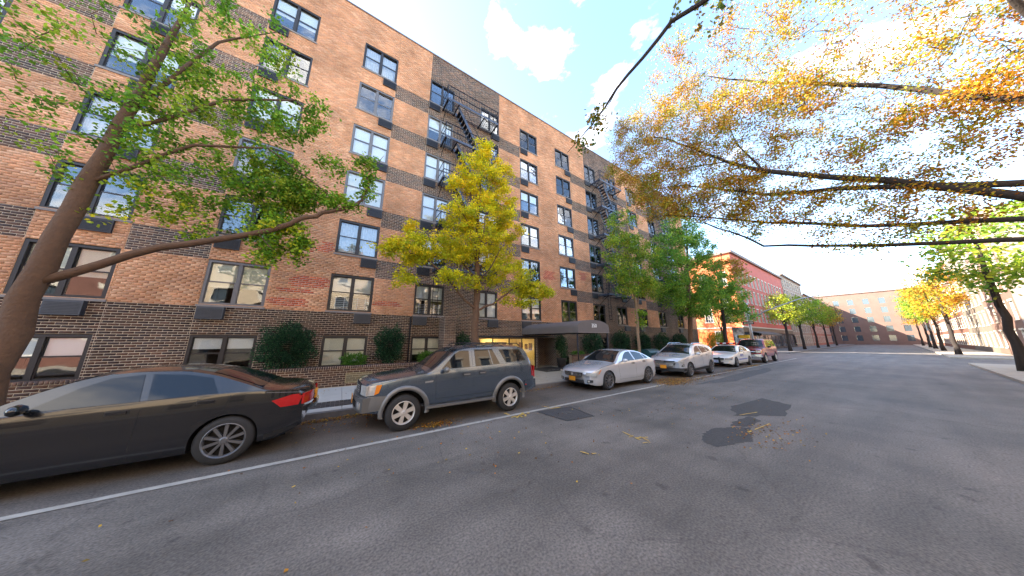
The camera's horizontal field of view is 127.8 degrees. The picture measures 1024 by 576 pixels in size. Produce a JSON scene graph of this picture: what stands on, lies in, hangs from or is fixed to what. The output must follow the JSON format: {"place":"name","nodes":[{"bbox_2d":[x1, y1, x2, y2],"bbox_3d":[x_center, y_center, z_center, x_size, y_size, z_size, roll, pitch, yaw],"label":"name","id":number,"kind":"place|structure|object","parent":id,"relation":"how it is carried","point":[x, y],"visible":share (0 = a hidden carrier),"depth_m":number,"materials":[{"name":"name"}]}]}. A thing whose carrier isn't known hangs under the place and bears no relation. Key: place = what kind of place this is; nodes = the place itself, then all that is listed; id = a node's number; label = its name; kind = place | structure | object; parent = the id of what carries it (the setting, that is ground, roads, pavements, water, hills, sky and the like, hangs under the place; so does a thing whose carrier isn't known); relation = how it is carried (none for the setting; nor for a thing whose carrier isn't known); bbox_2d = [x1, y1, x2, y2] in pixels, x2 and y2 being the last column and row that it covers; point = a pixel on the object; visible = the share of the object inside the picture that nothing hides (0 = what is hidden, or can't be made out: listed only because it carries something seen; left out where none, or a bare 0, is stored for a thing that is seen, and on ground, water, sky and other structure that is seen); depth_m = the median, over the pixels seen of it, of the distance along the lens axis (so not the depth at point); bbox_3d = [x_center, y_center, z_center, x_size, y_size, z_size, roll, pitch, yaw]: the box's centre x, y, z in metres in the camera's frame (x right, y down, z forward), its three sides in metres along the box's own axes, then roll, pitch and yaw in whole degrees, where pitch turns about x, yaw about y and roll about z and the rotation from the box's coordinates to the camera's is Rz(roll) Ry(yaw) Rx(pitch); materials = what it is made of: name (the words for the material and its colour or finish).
{"place":"outdoors","nodes":[
{"label":"outdoors","id":0,"kind":"place"},
{"bbox_2d":[0,344,1023,575],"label":"road","id":1,"kind":"structure","parent":0,"point":[914,466],"depth_m":3.14,"materials":[{"name":"grey asphalt"}]},
{"bbox_2d":[0,363,318,483],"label":"black sedan","id":2,"kind":"object","parent":1,"relation":"on","point":[210,414],"visible":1,"depth_m":3.60,"materials":[{"name":"paint"}]},
{"bbox_2d":[0,358,796,520],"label":"road markings","id":3,"kind":"object","parent":1,"relation":"on","point":[140,490],"visible":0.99,"depth_m":3.81,"materials":[{"name":"white paint"}]},
{"bbox_2d":[351,342,534,430],"bbox_3d":[-1.633,2.421,6.899,4.656,1.800,2.239,8,-14,-33],"label":"sport utility car","id":4,"kind":"object","parent":1,"relation":"on","point":[502,373],"visible":1,"depth_m":6.08,"materials":[{"name":"paint"}]},
{"bbox_2d":[81,363,825,572],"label":"fallen leaves","id":5,"kind":"object","parent":1,"relation":"on","point":[672,381],"visible":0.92,"depth_m":5.89,"materials":[{"name":"orange plant"}]},
{"bbox_2d":[560,348,655,389],"bbox_3d":[4.354,3.441,11.086,4.876,1.469,2.181,8,-14,-33],"label":"silver sedan","id":6,"kind":"object","parent":1,"relation":"on","point":[606,369],"visible":1,"depth_m":10.24,"materials":[{"name":"paint"}]},
{"bbox_2d":[538,368,790,446],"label":"road patches","id":7,"kind":"object","parent":1,"relation":"on","point":[716,437],"visible":0.99,"depth_m":6.38,"materials":[{"name":"grey asphalt"}]},
{"bbox_2d":[651,343,713,376],"bbox_3d":[9.675,3.976,14.247,4.446,1.674,2.211,8,-14,-33],"label":"silver crossover","id":8,"kind":"object","parent":1,"relation":"on","point":[688,359],"visible":0.94,"depth_m":13.39,"materials":[{"name":"paint"}]},
{"bbox_2d":[711,343,751,366],"bbox_3d":[16.130,4.931,18.814,5.130,1.620,2.138,8,-14,-33],"label":"police car","id":9,"kind":"object","parent":1,"relation":"on","point":[734,355],"visible":0.84,"depth_m":17.96,"materials":[{"name":"white paint"}]},
{"bbox_2d":[737,339,777,362],"bbox_3d":[21.311,5.430,21.998,5.336,1.906,2.409,8,-14,-33],"label":"car","id":10,"kind":"object","parent":1,"relation":"on","point":[763,349],"visible":0.7,"depth_m":21.23,"materials":[{"name":"paint"}]},
{"bbox_2d":[303,344,854,420],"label":"sidewalk","id":11,"kind":"structure","parent":0,"point":[334,402],"depth_m":8.53,"materials":[{"name":"grey concrete"}]},
{"bbox_2d":[0,0,383,405],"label":"linden tree","id":12,"kind":"object","parent":11,"relation":"on","point":[39,274],"visible":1,"depth_m":6.00,"materials":[{"name":"green plant"}]},
{"bbox_2d":[6,362,418,403],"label":"garden wall","id":13,"kind":"structure","parent":11,"relation":"on","point":[334,376],"depth_m":9.26,"materials":[{"name":"brick"}]},
{"bbox_2d":[0,0,699,381],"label":"apartment building","id":14,"kind":"structure","parent":11,"relation":"on","point":[378,84],"depth_m":10.95,"materials":[{"name":"brick"}]},
{"bbox_2d":[10,334,92,381],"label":"window","id":15,"kind":"structure","parent":14,"relation":"in","point":[47,356],"depth_m":7.17,"materials":[{"name":"glass"}]},
{"bbox_2d":[3,238,120,298],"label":"window","id":16,"kind":"structure","parent":14,"relation":"in","point":[95,284],"depth_m":7.59,"materials":[{"name":"clear glass"}]},
{"bbox_2d":[39,159,144,219],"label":"window","id":17,"kind":"structure","parent":14,"relation":"in","point":[54,195],"depth_m":7.93,"materials":[{"name":"glass"}]},
{"bbox_2d":[71,91,165,151],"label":"window","id":18,"kind":"structure","parent":14,"relation":"in","point":[86,122],"depth_m":8.17,"materials":[{"name":"clear glass"}]},
{"bbox_2d":[98,28,182,88],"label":"window","id":19,"kind":"structure","parent":14,"relation":"in","point":[108,62],"depth_m":8.82,"materials":[{"name":"clear glass"}]},
{"bbox_2d":[123,0,200,52],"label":"window","id":20,"kind":"structure","parent":14,"relation":"in","point":[148,7],"depth_m":9.65,"materials":[{"name":"clear glass"}]},
{"bbox_2d":[183,335,257,367],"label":"window","id":21,"kind":"structure","parent":14,"relation":"in","point":[215,349],"depth_m":8.98,"materials":[{"name":"glass"}]},
{"bbox_2d":[198,259,270,306],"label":"window","id":22,"kind":"structure","parent":14,"relation":"in","point":[225,283],"depth_m":9.36,"materials":[{"name":"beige glass"}]},
{"bbox_2d":[216,195,282,241],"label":"window","id":23,"kind":"structure","parent":14,"relation":"in","point":[225,224],"depth_m":10.01,"materials":[{"name":"glass"}]},
{"bbox_2d":[233,137,293,181],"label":"window","id":24,"kind":"structure","parent":14,"relation":"in","point":[243,140],"depth_m":10.34,"materials":[{"name":"clear glass"}]},
{"bbox_2d":[247,84,303,131],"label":"window","id":25,"kind":"structure","parent":14,"relation":"in","point":[283,104],"depth_m":10.98,"materials":[{"name":"clear glass"}]},
{"bbox_2d":[259,37,312,102],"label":"window","id":26,"kind":"structure","parent":14,"relation":"in","point":[305,64],"depth_m":11.78,"materials":[{"name":"clear glass"}]},
{"bbox_2d":[270,0,320,58],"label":"window","id":27,"kind":"structure","parent":14,"relation":"in","point":[300,20],"depth_m":12.04,"materials":[{"name":"clear glass"}]},
{"bbox_2d":[318,336,367,366],"bbox_3d":[-7.149,2.691,10.678,1.640,1.280,0.138,8,-14,-33],"label":"window","id":28,"kind":"structure","parent":14,"relation":"in","point":[332,347],"depth_m":10.60,"materials":[{"name":"beige glass"}]},
{"bbox_2d":[326,274,373,311],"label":"window","id":29,"kind":"structure","parent":14,"relation":"in","point":[346,293],"depth_m":11.43,"materials":[{"name":"glass"}]},
{"bbox_2d":[335,219,379,257],"bbox_3d":[-7.175,-2.241,11.718,1.640,1.600,0.178,8,-14,-33],"label":"window","id":30,"kind":"structure","parent":14,"relation":"in","point":[351,236],"depth_m":11.71,"materials":[{"name":"glass"}]},
{"bbox_2d":[343,170,384,208],"bbox_3d":[-7.172,-4.751,12.222,1.640,1.600,0.138,8,-14,-33],"label":"window","id":31,"kind":"structure","parent":14,"relation":"in","point":[352,184],"depth_m":12.14,"materials":[{"name":"clear glass"}]},
{"bbox_2d":[350,124,389,163],"bbox_3d":[-7.179,-7.258,12.742,1.640,1.600,0.138,8,-14,-33],"label":"window","id":32,"kind":"structure","parent":14,"relation":"in","point":[363,139],"depth_m":12.74,"materials":[{"name":"clear glass"}]},
{"bbox_2d":[356,82,394,136],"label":"window","id":33,"kind":"structure","parent":14,"relation":"in","point":[370,99],"depth_m":13.73,"materials":[{"name":"clear glass"}]},
{"bbox_2d":[362,43,398,96],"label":"window","id":34,"kind":"structure","parent":14,"relation":"in","point":[374,59],"depth_m":13.83,"materials":[{"name":"clear glass"}]},
{"bbox_2d":[409,336,438,362],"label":"window","id":35,"kind":"structure","parent":14,"relation":"in","point":[418,343],"depth_m":12.53,"materials":[{"name":"glass"}]},
{"bbox_2d":[413,284,444,315],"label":"window","id":36,"kind":"structure","parent":14,"relation":"in","point":[423,305],"depth_m":13.24,"materials":[{"name":"glass"}]},
{"bbox_2d":[418,237,445,266],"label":"window","id":37,"kind":"structure","parent":14,"relation":"in","point":[436,262],"depth_m":13.87,"materials":[{"name":"clear glass"}]},
{"bbox_2d":[420,192,448,222],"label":"window","id":38,"kind":"structure","parent":14,"relation":"in","point":[429,207],"depth_m":13.98,"materials":[{"name":"clear glass"}]},
{"bbox_2d":[424,152,450,182],"bbox_3d":[-4.332,-6.881,14.598,1.520,1.600,0.138,8,-14,-33],"label":"window","id":39,"kind":"structure","parent":14,"relation":"in","point":[433,163],"depth_m":14.52,"materials":[{"name":"clear glass"}]},
{"bbox_2d":[427,114,452,159],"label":"window","id":40,"kind":"structure","parent":14,"relation":"in","point":[435,126],"depth_m":15.20,"materials":[{"name":"clear glass"}]},
{"bbox_2d":[429,79,454,120],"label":"window","id":41,"kind":"structure","parent":14,"relation":"in","point":[437,91],"depth_m":15.97,"materials":[{"name":"glass"}]},
{"bbox_2d":[431,84,497,317],"bbox_3d":[-2.628,-5.021,14.653,3.549,13.730,1.000,8,-14,-33],"label":"fire escape","id":42,"kind":"object","parent":14,"relation":"attached to","point":[468,131],"visible":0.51,"depth_m":14.88,"materials":[{"name":"black metal"}]},
{"bbox_2d":[479,291,496,318],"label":"window","id":43,"kind":"structure","parent":14,"relation":"in","point":[486,298],"depth_m":14.95,"materials":[{"name":"glass"}]},
{"bbox_2d":[480,107,498,142],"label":"window","id":44,"kind":"structure","parent":14,"relation":"in","point":[483,113],"depth_m":17.60,"materials":[{"name":"clear glass"}]},
{"bbox_2d":[479,338,535,367],"bbox_3d":[-0.294,3.947,15.135,4.350,1.890,0.060,8,-14,-33],"label":"lobby window","id":45,"kind":"structure","parent":14,"relation":"in","point":[479,338],"depth_m":15.84,"materials":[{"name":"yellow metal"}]},
{"bbox_2d":[520,129,536,162],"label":"window","id":46,"kind":"structure","parent":14,"relation":"in","point":[528,142],"depth_m":19.29,"materials":[{"name":"glass"}]},
{"bbox_2d":[520,158,537,191],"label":"window","id":47,"kind":"structure","parent":14,"relation":"in","point":[528,171],"depth_m":19.00,"materials":[{"name":"glass"}]},
{"bbox_2d":[520,190,538,215],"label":"window","id":48,"kind":"structure","parent":14,"relation":"in","point":[528,202],"depth_m":18.55,"materials":[{"name":"glass"}]},
{"bbox_2d":[521,223,538,248],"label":"window","id":49,"kind":"structure","parent":14,"relation":"in","point":[532,240],"depth_m":18.01,"materials":[{"name":"glass"}]},
{"bbox_2d":[521,258,539,283],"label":"window","id":50,"kind":"structure","parent":14,"relation":"in","point":[535,265],"depth_m":17.84,"materials":[{"name":"clear glass"}]},
{"bbox_2d":[521,296,540,320],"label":"window","id":51,"kind":"structure","parent":14,"relation":"in","point":[534,314],"depth_m":16.97,"materials":[{"name":"glass"}]},
{"bbox_2d":[555,149,568,177],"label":"window","id":52,"kind":"structure","parent":14,"relation":"in","point":[561,159],"depth_m":21.23,"materials":[{"name":"glass"}]},
{"bbox_2d":[556,176,570,204],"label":"window","id":53,"kind":"structure","parent":14,"relation":"in","point":[562,186],"depth_m":20.69,"materials":[{"name":"glass"}]},
{"bbox_2d":[557,204,571,226],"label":"window","id":54,"kind":"structure","parent":14,"relation":"in","point":[564,215],"depth_m":20.19,"materials":[{"name":"blue glass"}]},
{"bbox_2d":[558,234,573,256],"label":"window","id":55,"kind":"structure","parent":14,"relation":"in","point":[566,247],"depth_m":20.11,"materials":[{"name":"blue glass"}]},
{"bbox_2d":[560,267,575,288],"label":"window","id":56,"kind":"structure","parent":14,"relation":"in","point":[567,275],"depth_m":19.57,"materials":[{"name":"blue glass"}]},
{"bbox_2d":[561,300,577,321],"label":"window","id":57,"kind":"structure","parent":14,"relation":"in","point":[568,308],"depth_m":19.30,"materials":[{"name":"black glass"}]},
{"bbox_2d":[583,164,594,189],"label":"window","id":58,"kind":"structure","parent":14,"relation":"in","point":[588,171],"depth_m":23.09,"materials":[{"name":"grey glass"}]},
{"bbox_2d":[585,190,596,208],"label":"window","id":59,"kind":"structure","parent":14,"relation":"in","point":[590,197],"depth_m":22.57,"materials":[{"name":"glass"}]},
{"bbox_2d":[587,216,598,235],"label":"window","id":60,"kind":"structure","parent":14,"relation":"in","point":[591,222],"depth_m":22.04,"materials":[{"name":"blue glass"}]},
{"bbox_2d":[589,244,601,263],"bbox_3d":[7.099,-2.864,21.526,1.520,1.600,0.138,8,-14,-33],"label":"window","id":61,"kind":"structure","parent":14,"relation":"in","point":[593,250],"depth_m":21.51,"materials":[{"name":"glass"}]},
{"bbox_2d":[591,273,603,293],"bbox_3d":[7.107,-0.357,21.006,1.520,1.600,0.138,8,-14,-33],"label":"window","id":62,"kind":"structure","parent":14,"relation":"in","point":[596,279],"depth_m":21.01,"materials":[{"name":"clear glass"}]},
{"bbox_2d":[593,304,605,322],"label":"window","id":63,"kind":"structure","parent":14,"relation":"in","point":[599,310],"depth_m":20.54,"materials":[{"name":"glass"}]},
{"bbox_2d":[590,170,631,319],"bbox_3d":[8.745,-3.664,22.099,3.269,13.430,1.000,8,-14,-33],"label":"fire escape","id":64,"kind":"object","parent":14,"relation":"attached to","point":[602,236],"visible":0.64,"depth_m":22.04,"materials":[{"name":"black metal"}]},
{"bbox_2d":[605,307,627,324],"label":"window","id":65,"kind":"structure","parent":14,"relation":"in","point":[621,311],"depth_m":22.20,"materials":[{"name":"glass"}]},
{"bbox_2d":[652,205,684,310],"bbox_3d":[17.549,-3.224,27.990,3.916,11.952,1.000,8,-14,-33],"label":"fire escape","id":66,"kind":"object","parent":14,"relation":"attached to","point":[662,230],"visible":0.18,"depth_m":27.69,"materials":[{"name":"black metal"}]},
{"bbox_2d":[361,136,556,341],"bbox_3d":[-1.315,-1.535,10.290,8.290,10.702,2.619,8,-14,-33],"label":"ginkgo tree","id":67,"kind":"object","parent":11,"relation":"on","point":[459,250],"visible":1,"depth_m":10.13,"materials":[{"name":"yellow plant"}]},
{"bbox_2d":[455,331,469,344],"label":"evergreen shrub","id":68,"kind":"object","parent":11,"relation":"on","point":[461,337],"visible":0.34,"depth_m":12.93,"materials":[{"name":"green plant"}]},
{"bbox_2d":[552,334,568,367],"bbox_3d":[3.185,3.903,16.382,1.516,2.501,1.236,8,-14,-33],"label":"potted plant","id":69,"kind":"object","parent":11,"relation":"on","point":[562,346],"visible":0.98,"depth_m":16.20,"materials":[{"name":"green plant"}]},
{"bbox_2d":[522,320,608,360],"bbox_3d":[2.925,3.366,14.450,2.470,2.730,4.600,8,-14,-33],"label":"entrance canopy","id":70,"kind":"object","parent":11,"relation":"on","point":[584,327],"visible":0.87,"depth_m":13.14,"materials":[{"name":"grey fabric"}]},
{"bbox_2d":[598,205,663,352],"bbox_3d":[7.960,-0.238,16.242,5.830,10.495,3.039,8,-14,-33],"label":"slender tree","id":71,"kind":"object","parent":11,"relation":"on","point":[647,284],"visible":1,"depth_m":15.98,"materials":[{"name":"green plant"}]},
{"bbox_2d":[646,208,732,342],"bbox_3d":[14.947,-0.710,21.310,12.160,13.472,4.659,8,-14,-33],"label":"dense green tree","id":72,"kind":"object","parent":11,"relation":"on","point":[697,303],"visible":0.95,"depth_m":20.06,"materials":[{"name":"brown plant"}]},
{"bbox_2d":[705,331,731,348],"bbox_3d":[23.281,6.279,28.222,4.030,2.951,2.198,8,-14,-33],"label":"bright shrub","id":73,"kind":"object","parent":11,"relation":"on","point":[714,338],"visible":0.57,"depth_m":28.04,"materials":[{"name":"green plant"}]},
{"bbox_2d":[704,253,763,344],"bbox_3d":[22.422,1.526,25.890,11.972,10.892,3.739,8,-14,-33],"label":"street tree","id":74,"kind":"object","parent":11,"relation":"on","point":[731,306],"visible":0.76,"depth_m":25.27,"materials":[{"name":"green plant"}]},
{"bbox_2d":[759,290,808,350],"bbox_3d":[42.449,4.901,38.912,6.464,9.472,5.436,8,-14,-33],"label":"tree","id":75,"kind":"object","parent":11,"relation":"on","point":[784,299],"visible":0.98,"depth_m":38.56,"materials":[{"name":"green plant"}]},
{"bbox_2d":[745,292,830,338],"bbox_3d":[27.636,3.840,24.994,0.400,5.940,6.206,8,-14,-33],"label":"signal pole","id":76,"kind":"object","parent":11,"relation":"on","point":[751,332],"visible":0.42,"depth_m":26.61,"materials":[{"name":"grey metal"}]},
{"bbox_2d":[777,294,819,348],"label":"tree","id":77,"kind":"object","parent":11,"relation":"on","point":[801,322],"visible":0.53,"depth_m":44.36,"materials":[{"name":"green plant"}]},
{"bbox_2d":[793,295,829,347],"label":"tree","id":78,"kind":"object","parent":11,"relation":"on","point":[821,319],"visible":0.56,"depth_m":52.19,"materials":[{"name":"green plant"}]},
{"bbox_2d":[803,298,836,346],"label":"tree","id":79,"kind":"object","parent":11,"relation":"on","point":[822,323],"visible":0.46,"depth_m":59.72,"materials":[{"name":"green plant"}]},
{"bbox_2d":[816,304,842,345],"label":"tree","id":80,"kind":"object","parent":11,"relation":"on","point":[837,320],"visible":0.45,"depth_m":68.61,"materials":[{"name":"green plant"}]},
{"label":"planting bed","id":81,"kind":"structure","parent":11,"relation":"on","visible":0},
{"bbox_2d":[580,334,603,353],"bbox_3d":[5.966,4.041,18.474,2.216,2.010,1.380,8,-14,-33],"label":"evergreen shrub","id":82,"kind":"object","parent":81,"relation":"on","point":[587,342],"visible":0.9,"depth_m":18.28,"materials":[{"name":"green plant"}]},
{"bbox_2d":[611,329,631,349],"bbox_3d":[8.954,4.350,20.410,2.537,2.218,1.361,8,-14,-33],"label":"evergreen shrub","id":83,"kind":"object","parent":81,"relation":"on","point":[618,338],"visible":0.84,"depth_m":20.29,"materials":[{"name":"green plant"}]},
{"bbox_2d":[633,331,652,348],"bbox_3d":[11.588,4.824,22.146,2.119,2.062,1.361,8,-14,-33],"label":"evergreen shrub","id":84,"kind":"object","parent":81,"relation":"on","point":[645,338],"visible":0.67,"depth_m":22.03,"materials":[{"name":"green plant"}]},
{"bbox_2d":[652,332,671,348],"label":"evergreen shrub","id":85,"kind":"object","parent":81,"relation":"on","point":[665,340],"visible":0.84,"depth_m":23.74,"materials":[{"name":"green plant"}]},
{"bbox_2d":[349,0,1023,309],"label":"sky","id":86,"kind":"structure","parent":0,"point":[556,60],"materials":[{"name":"white"}]},
{"bbox_2d":[768,353,1014,364],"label":"sidewalk","id":87,"kind":"structure","parent":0,"point":[986,361],"depth_m":20.85,"materials":[{"name":"concrete"}]},
{"bbox_2d":[920,261,975,349],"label":"row house","id":88,"kind":"structure","parent":0,"point":[961,332],"depth_m":47.24,"materials":[{"name":"stone"}]},
{"bbox_2d":[935,224,1001,352],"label":"row house","id":89,"kind":"structure","parent":0,"point":[982,334],"depth_m":34.83,"materials":[{"name":"brick"}]},
{"bbox_2d":[913,344,1023,383],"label":"sidewalk","id":90,"kind":"structure","parent":0,"point":[1009,371],"depth_m":23.36,"materials":[{"name":"beige concrete"}]},
{"bbox_2d":[567,0,732,156],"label":"plane tree","id":91,"kind":"object","parent":90,"relation":"on","point":[678,16],"visible":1,"depth_m":6.16,"materials":[{"name":"green plant"}]},
{"bbox_2d":[601,0,1023,259],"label":"overhanging tree","id":92,"kind":"object","parent":90,"relation":"on","point":[978,94],"visible":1,"depth_m":8.54,"materials":[{"name":"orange plant"}]},
{"bbox_2d":[894,301,924,345],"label":"tree","id":93,"kind":"object","parent":90,"relation":"on","point":[915,321],"visible":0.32,"depth_m":65.65,"materials":[{"name":"yellow plant"}]},
{"bbox_2d":[892,287,935,346],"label":"tree","id":94,"kind":"object","parent":90,"relation":"on","point":[925,330],"visible":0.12,"depth_m":52.15,"materials":[{"name":"yellow plant"}]},
{"bbox_2d":[893,285,948,348],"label":"tree","id":95,"kind":"object","parent":90,"relation":"on","point":[903,305],"visible":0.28,"depth_m":45.89,"materials":[{"name":"yellow plant"}]},
{"bbox_2d":[896,278,962,350],"bbox_3d":[63.502,3.847,38.012,5.343,11.049,7.594,-7,-14,30],"label":"tree","id":96,"kind":"object","parent":90,"relation":"on","point":[941,343],"visible":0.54,"depth_m":37.84,"materials":[{"name":"yellow plant"}]},
{"bbox_2d":[894,264,975,354],"bbox_3d":[50.043,2.232,29.186,7.958,10.676,5.394,8,-14,-33],"label":"tree","id":97,"kind":"object","parent":90,"relation":"on","point":[950,299],"visible":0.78,"depth_m":28.96,"materials":[{"name":"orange plant"}]},
{"bbox_2d":[897,200,1023,370],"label":"tree","id":98,"kind":"object","parent":90,"relation":"on","point":[990,276],"visible":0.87,"depth_m":14.38,"materials":[{"name":"green plant"}]},
{"bbox_2d":[953,202,1023,354],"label":"row house","id":99,"kind":"structure","parent":0,"point":[1013,303],"depth_m":24.64,"materials":[{"name":"stone"}]},
{"label":"ground","id":100,"kind":"structure","parent":0,"visible":0},
{"bbox_2d":[690,249,797,348],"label":"red corner building","id":101,"kind":"structure","parent":100,"relation":"on","point":[767,282],"depth_m":45.42,"materials":[{"name":"red brick"},{"name":"glass"},{"name":"tar"}]},
{"bbox_2d":[779,273,813,346],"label":"row house","id":102,"kind":"structure","parent":100,"relation":"on","point":[790,286],"depth_m":64.94,"materials":[{"name":"brick"}]},
{"bbox_2d":[802,293,832,345],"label":"row house","id":103,"kind":"structure","parent":100,"relation":"on","point":[820,335],"depth_m":79.23,"materials":[{"name":"brick"}]},
{"bbox_2d":[813,287,938,344],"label":"distant building","id":104,"kind":"structure","parent":100,"relation":"on","point":[876,321],"depth_m":85.54,"materials":[{"name":"brick"},{"name":"glass"},{"name":"tar"}]},
{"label":"planting bed","id":105,"kind":"structure","parent":0,"visible":0},
{"bbox_2d":[245,319,321,369],"bbox_3d":[-8.331,2.219,9.315,2.112,2.137,1.282,8,-14,-33],"label":"evergreen shrub","id":106,"kind":"object","parent":105,"relation":"on","point":[272,341],"visible":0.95,"depth_m":9.15,"materials":[{"name":"green plant"}]},
{"bbox_2d":[338,351,368,365],"bbox_3d":[-6.504,2.955,10.322,1.122,0.694,0.736,8,-14,-33],"label":"shrub","id":107,"kind":"object","parent":105,"relation":"on","point":[349,358],"visible":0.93,"depth_m":10.25,"materials":[{"name":"green plant"}]},
{"bbox_2d":[372,322,406,363],"bbox_3d":[-5.466,2.482,11.182,1.460,1.947,1.242,8,-14,-33],"label":"evergreen shrub","id":108,"kind":"object","parent":105,"relation":"on","point":[386,353],"visible":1,"depth_m":11.04,"materials":[{"name":"green plant"}]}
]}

